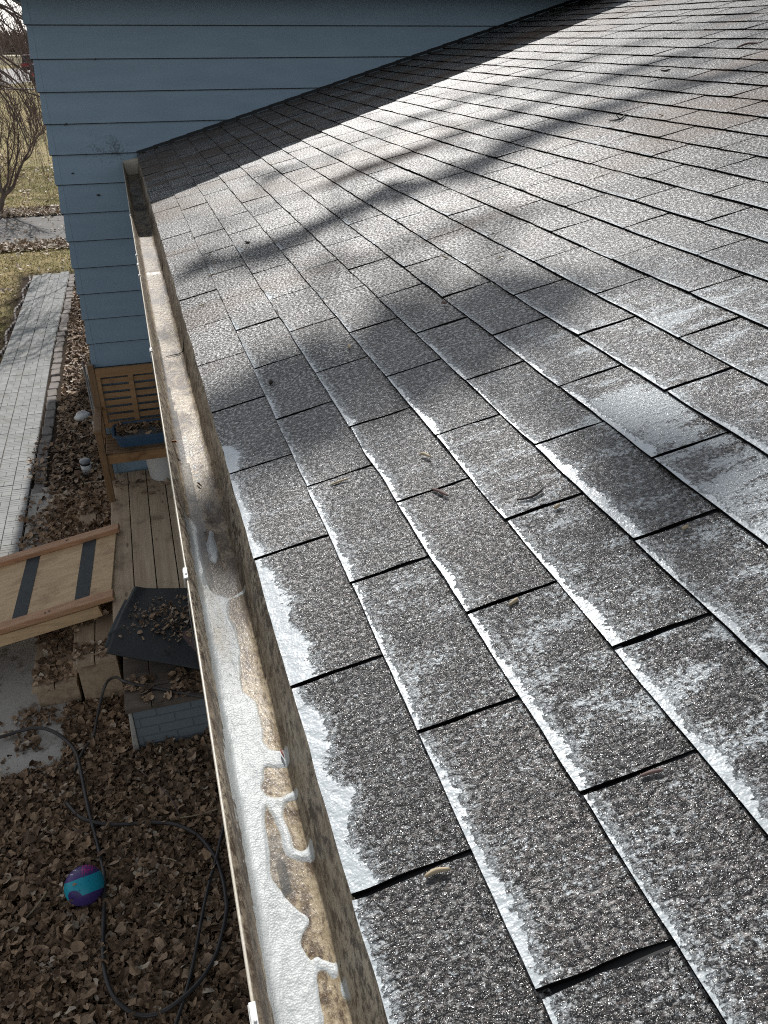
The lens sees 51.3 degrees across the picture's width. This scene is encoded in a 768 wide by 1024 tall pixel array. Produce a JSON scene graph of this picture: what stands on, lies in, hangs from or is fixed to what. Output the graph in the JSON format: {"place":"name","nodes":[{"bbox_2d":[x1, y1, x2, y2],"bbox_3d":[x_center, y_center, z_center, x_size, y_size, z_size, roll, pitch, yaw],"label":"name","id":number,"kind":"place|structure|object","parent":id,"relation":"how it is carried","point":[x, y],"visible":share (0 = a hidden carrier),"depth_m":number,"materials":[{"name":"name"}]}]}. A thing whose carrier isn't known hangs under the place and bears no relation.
{"place":"outdoors","nodes":[
{"label":"outdoors","id":0,"kind":"place"},
{"bbox_2d":[0,0,26,34],"label":"sky","id":1,"kind":"structure","parent":0,"point":[2,1],"materials":[{"name":"white"}]},
{"bbox_2d":[0,69,31,83],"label":"road","id":2,"kind":"structure","parent":0,"point":[11,72],"depth_m":85.53,"materials":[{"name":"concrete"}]},
{"bbox_2d":[21,55,32,69],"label":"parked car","id":3,"kind":"object","parent":2,"relation":"on","point":[26,64],"visible":0.09,"depth_m":93.90,"materials":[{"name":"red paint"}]},
{"bbox_2d":[9,40,26,53],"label":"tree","id":4,"kind":"object","parent":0,"point":[14,46],"visible":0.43,"depth_m":161.70,"materials":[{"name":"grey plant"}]},
{"bbox_2d":[0,214,65,242],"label":"driveway","id":5,"kind":"structure","parent":0,"point":[29,226],"depth_m":17.95,"materials":[{"name":"concrete"}]},
{"bbox_2d":[0,271,68,556],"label":"paver path","id":6,"kind":"structure","parent":0,"point":[24,433],"depth_m":9.66,"materials":[{"name":"grey concrete"}]},
{"bbox_2d":[0,54,249,1023],"bbox_3d":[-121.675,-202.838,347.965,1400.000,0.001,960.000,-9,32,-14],"label":"ground","id":7,"kind":"structure","parent":0,"point":[24,281],"depth_m":11.65,"materials":[{"name":"soil"}]},
{"bbox_2d":[0,29,28,53],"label":"distant brush","id":8,"kind":"object","parent":7,"relation":"on","point":[2,40],"visible":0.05,"depth_m":191.24,"materials":[{"name":"brown plant"}]},
{"bbox_2d":[0,275,31,355],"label":"lawn edging","id":9,"kind":"object","parent":7,"relation":"on","point":[2,351],"visible":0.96,"depth_m":12.17,"materials":[{"name":"stone"}]},
{"bbox_2d":[0,91,45,210],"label":"bare shrub","id":10,"kind":"object","parent":7,"relation":"on","point":[4,192],"visible":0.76,"depth_m":19.04,"materials":[{"name":"brown plant"}]},
{"bbox_2d":[0,0,56,204],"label":"weeping tree","id":11,"kind":"object","parent":7,"relation":"on","point":[15,15],"visible":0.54,"depth_m":13.66,"materials":[{"name":"brown plant"}]},
{"bbox_2d":[0,151,70,327],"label":"lawn leaves","id":12,"kind":"object","parent":7,"relation":"on","point":[45,210],"visible":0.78,"depth_m":18.08,"materials":[{"name":"brown plant"}]},
{"bbox_2d":[0,165,72,349],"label":"lawn grass","id":13,"kind":"structure","parent":7,"relation":"on","point":[45,195],"depth_m":15.98,"materials":[{"name":"plant"}]},
{"bbox_2d":[32,483,45,493],"bbox_3d":[-3.292,-0.191,7.641,0.110,0.085,0.210,-6,30,-12],"label":"edging stone","id":14,"kind":"object","parent":7,"relation":"on","point":[37,488],"visible":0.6,"depth_m":7.61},
{"bbox_2d":[0,487,78,778],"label":"concrete slab","id":15,"kind":"structure","parent":7,"relation":"on","point":[17,661],"depth_m":5.16,"materials":[{"name":"grey concrete"}]},
{"bbox_2d":[32,491,82,707],"bbox_3d":[-2.462,0.541,6.173,0.270,0.180,2.612,-9,32,-14],"label":"wooden step","id":16,"kind":"object","parent":15,"relation":"on","point":[61,691],"visible":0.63,"depth_m":5.14,"materials":[{"name":"brown wood"}]},
{"bbox_2d":[31,627,77,685],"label":"step leaves","id":17,"kind":"object","parent":16,"relation":"on","point":[48,653],"visible":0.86,"depth_m":5.23,"materials":[{"name":"brown plant"}]},
{"bbox_2d":[46,491,80,542],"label":"step leaves","id":18,"kind":"object","parent":16,"relation":"on","point":[68,515],"visible":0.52,"depth_m":6.78,"materials":[{"name":"brown plant"}]},
{"bbox_2d":[0,523,119,646],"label":"plywood ramp","id":19,"kind":"structure","parent":15,"relation":"on","point":[55,585],"depth_m":5.50,"materials":[{"name":"beige wood"}]},
{"bbox_2d":[34,471,47,483],"bbox_3d":[-3.351,-0.312,7.825,0.110,0.085,0.210,-12,32,-13],"label":"edging stone","id":20,"kind":"object","parent":7,"relation":"on","point":[41,474],"visible":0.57,"depth_m":7.79,"materials":[{"name":"grey stone"}]},
{"bbox_2d":[35,462,47,473],"bbox_3d":[-3.429,-0.412,8.016,0.110,0.085,0.210,-7,33,-12],"label":"edging stone","id":21,"kind":"object","parent":7,"relation":"on","point":[45,465],"visible":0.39,"depth_m":8.01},
{"bbox_2d":[37,452,48,462],"bbox_3d":[-3.495,-0.532,8.198,0.110,0.085,0.210,-11,35,-14],"label":"edging stone","id":22,"kind":"object","parent":7,"relation":"on","point":[39,457],"visible":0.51,"depth_m":8.18,"materials":[{"name":"grey stone"}]},
{"bbox_2d":[38,443,49,452],"bbox_3d":[-3.562,-0.640,8.388,0.110,0.085,0.210,-11,33,-14],"label":"edging stone","id":23,"kind":"object","parent":7,"relation":"on","point":[41,446],"visible":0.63,"depth_m":8.36,"materials":[{"name":"grey stone"}]},
{"bbox_2d":[39,435,52,443],"bbox_3d":[-3.620,-0.747,8.580,0.110,0.085,0.210,-7,29,-11],"label":"edging stone","id":24,"kind":"object","parent":7,"relation":"on","point":[46,438],"visible":0.53,"depth_m":8.55,"materials":[{"name":"grey stone"}]},
{"bbox_2d":[42,426,52,435],"bbox_3d":[-3.686,-0.866,8.764,0.110,0.085,0.210,-6,32,-17],"label":"edging stone","id":25,"kind":"object","parent":7,"relation":"on","point":[47,430],"visible":0.68,"depth_m":8.72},
{"bbox_2d":[44,418,54,426],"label":"edging stone","id":26,"kind":"object","parent":7,"relation":"on","point":[49,421],"visible":0.66,"depth_m":8.94,"materials":[{"name":"grey stone"}]},
{"bbox_2d":[45,410,55,418],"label":"edging stone","id":27,"kind":"object","parent":7,"relation":"on","point":[50,413],"visible":0.66,"depth_m":9.10,"materials":[{"name":"grey stone"}]},
{"bbox_2d":[46,402,56,410],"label":"edging stone","id":28,"kind":"object","parent":7,"relation":"on","point":[50,405],"visible":0.69,"depth_m":9.28,"materials":[{"name":"grey stone"}]},
{"bbox_2d":[47,389,56,396],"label":"edging stone","id":29,"kind":"object","parent":7,"relation":"on","point":[51,392],"visible":0.65,"depth_m":9.67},
{"bbox_2d":[47,396,56,402],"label":"edging stone","id":30,"kind":"object","parent":7,"relation":"on","point":[52,399],"visible":0.57,"depth_m":9.49,"materials":[{"name":"beige stone"}]},
{"bbox_2d":[49,382,59,389],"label":"edging stone","id":31,"kind":"object","parent":7,"relation":"on","point":[54,385],"visible":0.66,"depth_m":9.86,"materials":[{"name":"grey stone"}]},
{"bbox_2d":[51,376,59,382],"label":"edging stone","id":32,"kind":"object","parent":7,"relation":"on","point":[55,379],"visible":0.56,"depth_m":10.03,"materials":[{"name":"grey stone"}]},
{"bbox_2d":[51,369,60,376],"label":"edging stone","id":33,"kind":"object","parent":7,"relation":"on","point":[55,372],"visible":0.72,"depth_m":10.20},
{"bbox_2d":[51,364,60,369],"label":"edging stone","id":34,"kind":"object","parent":7,"relation":"on","point":[56,366],"visible":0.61,"depth_m":10.41,"materials":[{"name":"grey stone"}]},
{"bbox_2d":[53,358,62,363],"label":"edging stone","id":35,"kind":"object","parent":7,"relation":"on","point":[57,360],"visible":0.66,"depth_m":10.59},
{"bbox_2d":[53,352,62,358],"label":"edging stone","id":36,"kind":"object","parent":7,"relation":"on","point":[58,354],"visible":0.56,"depth_m":10.79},
{"bbox_2d":[54,347,62,352],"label":"edging stone","id":37,"kind":"object","parent":7,"relation":"on","point":[58,349],"visible":0.66,"depth_m":10.97,"materials":[{"name":"grey stone"}]},
{"bbox_2d":[54,342,63,347],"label":"edging stone","id":38,"kind":"object","parent":7,"relation":"on","point":[59,344],"visible":0.56,"depth_m":11.18,"materials":[{"name":"grey stone"}]},
{"bbox_2d":[16,275,103,551],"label":"mulch litter","id":39,"kind":"object","parent":7,"relation":"on","point":[77,442],"visible":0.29,"depth_m":8.46,"materials":[{"name":"brown plant"}]},
{"bbox_2d":[56,336,64,341],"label":"edging stone","id":40,"kind":"object","parent":7,"relation":"on","point":[60,339],"visible":0.63,"depth_m":11.35,"materials":[{"name":"grey stone"}]},
{"bbox_2d":[57,331,65,336],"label":"edging stone","id":41,"kind":"object","parent":7,"relation":"on","point":[59,334],"visible":0.67,"depth_m":11.50,"materials":[{"name":"grey stone"}]},
{"bbox_2d":[59,327,67,332],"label":"edging stone","id":42,"kind":"object","parent":7,"relation":"on","point":[62,329],"visible":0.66,"depth_m":11.70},
{"bbox_2d":[59,322,67,326],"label":"edging stone","id":43,"kind":"object","parent":7,"relation":"on","point":[63,324],"visible":0.56,"depth_m":11.92,"materials":[{"name":"grey stone"}]},
{"bbox_2d":[61,317,68,321],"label":"edging stone","id":44,"kind":"object","parent":7,"relation":"on","point":[65,319],"visible":0.46,"depth_m":12.13,"materials":[{"name":"grey stone"}]},
{"bbox_2d":[61,313,68,318],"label":"edging stone","id":45,"kind":"object","parent":7,"relation":"on","point":[64,315],"visible":0.52,"depth_m":12.32,"materials":[{"name":"grey stone"}]},
{"bbox_2d":[62,309,70,314],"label":"edging stone","id":46,"kind":"object","parent":7,"relation":"on","point":[68,311],"visible":0.47,"depth_m":12.46,"materials":[{"name":"grey stone"}]},
{"bbox_2d":[64,304,70,309],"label":"edging stone","id":47,"kind":"object","parent":7,"relation":"on","point":[66,307],"visible":0.58,"depth_m":12.66,"materials":[{"name":"grey stone"}]},
{"bbox_2d":[74,410,89,421],"bbox_3d":[-3.396,-1.081,8.995,0.150,0.116,0.201,25,39,35],"label":"white rock","id":48,"kind":"object","parent":7,"relation":"on","point":[81,415],"visible":0.98,"depth_m":8.94,"materials":[{"name":"white stone"}]},
{"bbox_2d":[79,458,91,474],"bbox_3d":[-2.945,-0.452,7.899,0.112,0.160,0.112,-9,32,-14],"label":"path light","id":49,"kind":"object","parent":7,"relation":"on","point":[85,465],"visible":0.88,"depth_m":7.86,"materials":[{"name":"white plastic"}]},
{"bbox_2d":[81,361,93,418],"bbox_3d":[-2.617,-0.762,7.296,0.016,1.331,0.116,-2,31,-4],"label":"metal stake","id":50,"kind":"object","parent":7,"relation":"on","point":[88,389],"visible":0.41,"depth_m":7.06,"materials":[{"name":"grey metal"}]},
{"bbox_2d":[86,374,93,408],"bbox_3d":[-2.553,-0.668,7.217,0.016,1.251,0.116,-2,31,-4],"label":"metal stake","id":51,"kind":"object","parent":7,"relation":"on","point":[90,391],"visible":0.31,"depth_m":6.93,"materials":[{"name":"grey metal"}]},
{"bbox_2d":[73,480,123,700],"bbox_3d":[-2.164,0.483,6.094,0.260,0.360,2.457,-9,32,-14],"label":"wooden step","id":52,"kind":"object","parent":7,"relation":"on","point":[95,672],"visible":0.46,"depth_m":5.14,"materials":[{"name":"brown wood"}]},
{"bbox_2d":[69,608,112,660],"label":"step leaves","id":53,"kind":"object","parent":52,"relation":"on","point":[85,649],"visible":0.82,"depth_m":5.09,"materials":[{"name":"brown plant"}]},
{"bbox_2d":[77,480,110,533],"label":"step leaves","id":54,"kind":"object","parent":52,"relation":"on","point":[88,490],"visible":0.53,"depth_m":6.61,"materials":[{"name":"plant"}]},
{"bbox_2d":[0,693,249,1023],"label":"leaf litter","id":55,"kind":"object","parent":7,"relation":"on","point":[169,881],"visible":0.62,"depth_m":4.04,"materials":[{"name":"brown plant"}]},
{"bbox_2d":[4,891,46,932],"bbox_3d":[-1.770,1.966,3.858,0.069,0.008,0.342,25,39,35],"label":"stick","id":56,"kind":"object","parent":55,"relation":"on","point":[29,913],"visible":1,"depth_m":3.89,"materials":[{"name":"brown wood"}]},
{"bbox_2d":[64,865,103,906],"bbox_3d":[-1.482,1.847,3.953,0.188,0.188,0.188,-9,32,-14],"label":"toy ball","id":57,"kind":"object","parent":55,"relation":"on","point":[87,889],"visible":1,"depth_m":3.89,"materials":[{"name":"multicoloured plastic"}]},
{"bbox_2d":[0,726,228,1018],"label":"garden hose","id":58,"kind":"object","parent":55,"relation":"on","point":[117,1000],"visible":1,"depth_m":4.03,"materials":[{"name":"black rubber"}]},
{"bbox_2d":[141,771,179,817],"bbox_3d":[-1.249,1.581,4.504,0.035,0.008,0.435,-25,39,-36],"label":"stick","id":59,"kind":"object","parent":55,"relation":"on","point":[164,791],"visible":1,"depth_m":4.50,"materials":[{"name":"brown wood"}]},
{"bbox_2d":[174,825,223,1023],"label":"black cable","id":60,"kind":"object","parent":55,"relation":"on","point":[198,932],"visible":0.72,"depth_m":3.80,"materials":[{"name":"rubber"}]},
{"bbox_2d":[180,808,217,817],"bbox_3d":[-1.010,1.654,4.381,0.211,0.007,0.017,-9,32,-14],"label":"stick","id":61,"kind":"object","parent":55,"relation":"on","point":[199,814],"visible":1,"depth_m":4.37,"materials":[{"name":"brown wood"}]},
{"bbox_2d":[111,469,186,658],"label":"wooden deck","id":62,"kind":"structure","parent":7,"relation":"on","point":[141,557],"depth_m":5.89,"materials":[{"name":"brown wood"}]},
{"bbox_2d":[87,363,166,501],"bbox_3d":[-1.656,-0.693,6.433,1.247,0.975,0.557,-9,32,-14],"label":"garden bench","id":63,"kind":"object","parent":62,"relation":"on","point":[111,450],"visible":0.44,"depth_m":6.34,"materials":[{"name":"brown wood"}]},
{"bbox_2d":[112,417,164,446],"bbox_3d":[-1.792,-0.669,6.407,0.736,0.138,0.316,-9,32,-14],"label":"plastic tub","id":64,"kind":"object","parent":63,"relation":"on","point":[137,433],"visible":0.45,"depth_m":6.32,"materials":[{"name":"blue plastic"}]},
{"bbox_2d":[112,470,170,493],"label":"deck leaves","id":65,"kind":"object","parent":62,"relation":"on","point":[167,481],"visible":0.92,"depth_m":6.60,"materials":[{"name":"brown plant"}]},
{"bbox_2d":[106,586,199,669],"bbox_3d":[-1.247,0.753,5.041,0.874,0.167,0.744,0,31,0],"label":"rubber mat","id":66,"kind":"object","parent":62,"relation":"on","point":[152,646],"visible":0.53,"depth_m":4.94,"materials":[{"name":"black rubber"}]},
{"bbox_2d":[119,595,194,651],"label":"mat leaves","id":67,"kind":"object","parent":66,"relation":"on","point":[187,633],"visible":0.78,"depth_m":5.04,"materials":[{"name":"brown plant"}]},
{"bbox_2d":[180,629,195,650],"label":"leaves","id":68,"kind":"object","parent":66,"relation":"on","point":[187,639],"visible":0.21,"depth_m":4.93,"materials":[{"name":"brown plant"}]},
{"bbox_2d":[146,457,169,480],"bbox_3d":[-1.849,-0.470,6.645,0.308,0.370,0.300,-9,32,-14],"label":"plastic bucket","id":69,"kind":"object","parent":62,"relation":"on","point":[158,468],"visible":0.25,"depth_m":6.58,"materials":[{"name":"grey plastic"}]},
{"bbox_2d":[123,658,209,752],"bbox_3d":[-1.121,1.127,5.040,0.999,0.372,0.465,-9,32,-14],"label":"brick stoop","id":70,"kind":"object","parent":7,"relation":"on","point":[156,719],"visible":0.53,"depth_m":4.80,"materials":[{"name":"brick"}]},
{"bbox_2d":[73,676,203,771],"bbox_3d":[-1.410,1.181,4.859,0.965,0.357,0.547,-9,32,-14],"label":"black cable","id":71,"kind":"object","parent":70,"relation":"on","point":[129,683],"visible":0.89,"depth_m":4.78,"materials":[{"name":"rubber"}]},
{"bbox_2d":[122,667,202,703],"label":"dry leaves","id":72,"kind":"object","parent":70,"relation":"on","point":[182,673],"visible":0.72,"depth_m":4.80,"materials":[{"name":"brown plant"}]},
{"bbox_2d":[13,0,767,1023],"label":"house","id":73,"kind":"structure","parent":7,"relation":"on","point":[589,352],"depth_m":1.42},
{"bbox_2d":[183,437,350,1023],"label":"snow","id":74,"kind":"structure","parent":73,"relation":"on","point":[292,969],"depth_m":1.00,"materials":[{"name":"white snow"}]},
{"bbox_2d":[330,478,348,484],"bbox_3d":[-0.078,-0.053,1.403,0.033,0.011,0.006,-9,32,-14],"label":"stem","id":75,"kind":"object","parent":73,"relation":"on","point":[336,482],"visible":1,"depth_m":1.40,"materials":[{"name":"beige plant"}]},
{"bbox_2d":[420,452,430,456],"bbox_3d":[0.073,-0.100,1.398,0.007,0.007,0.026,-25,39,-36],"label":"stem","id":76,"kind":"object","parent":73,"relation":"on","point":[425,454],"visible":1,"depth_m":1.40,"materials":[{"name":"beige plant"}]},
{"bbox_2d":[424,867,449,877],"bbox_3d":[0.051,0.349,0.777,0.025,0.009,0.008,-9,32,-14],"label":"seed pod","id":77,"kind":"object","parent":73,"relation":"on","point":[435,871],"visible":1,"depth_m":0.78,"materials":[{"name":"beige plant"}]},
{"bbox_2d":[432,488,448,495],"bbox_3d":[0.091,-0.033,1.294,0.006,0.007,0.038,-23,38,-33],"label":"twig","id":78,"kind":"object","parent":73,"relation":"on","point":[439,491],"visible":1,"depth_m":1.29,"materials":[{"name":"brown wood"}]},
{"bbox_2d":[508,598,518,605],"bbox_3d":[0.169,0.117,1.047,0.016,0.008,0.007,-9,32,-14],"label":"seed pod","id":79,"kind":"object","parent":73,"relation":"on","point":[514,601],"visible":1,"depth_m":1.04,"materials":[{"name":"beige plant"}]},
{"bbox_2d":[517,488,542,499],"bbox_3d":[0.224,-0.025,1.222,0.043,0.014,0.012,-9,32,-14],"label":"twig","id":80,"kind":"object","parent":73,"relation":"on","point":[534,494],"visible":1,"depth_m":1.22,"materials":[{"name":"brown wood"}]},
{"bbox_2d":[609,113,625,120],"bbox_3d":[0.860,-1.433,2.901,0.070,0.022,0.048,-12,33,-19],"label":"twig","id":81,"kind":"object","parent":73,"relation":"on","point":[617,119],"visible":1,"depth_m":2.89,"materials":[{"name":"brown wood"}]},
{"bbox_2d":[640,769,662,776],"bbox_3d":[0.268,0.261,0.800,0.023,0.008,0.006,-9,32,-14],"label":"leaf sliver","id":82,"kind":"object","parent":73,"relation":"on","point":[651,772],"visible":1,"depth_m":0.80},
{"bbox_2d":[737,42,761,46],"bbox_3d":[1.514,-1.928,3.299,0.099,0.020,0.044,21,37,31],"label":"twig","id":83,"kind":"object","parent":73,"relation":"on","point":[749,43],"visible":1,"depth_m":3.31,"materials":[{"name":"brown wood"}]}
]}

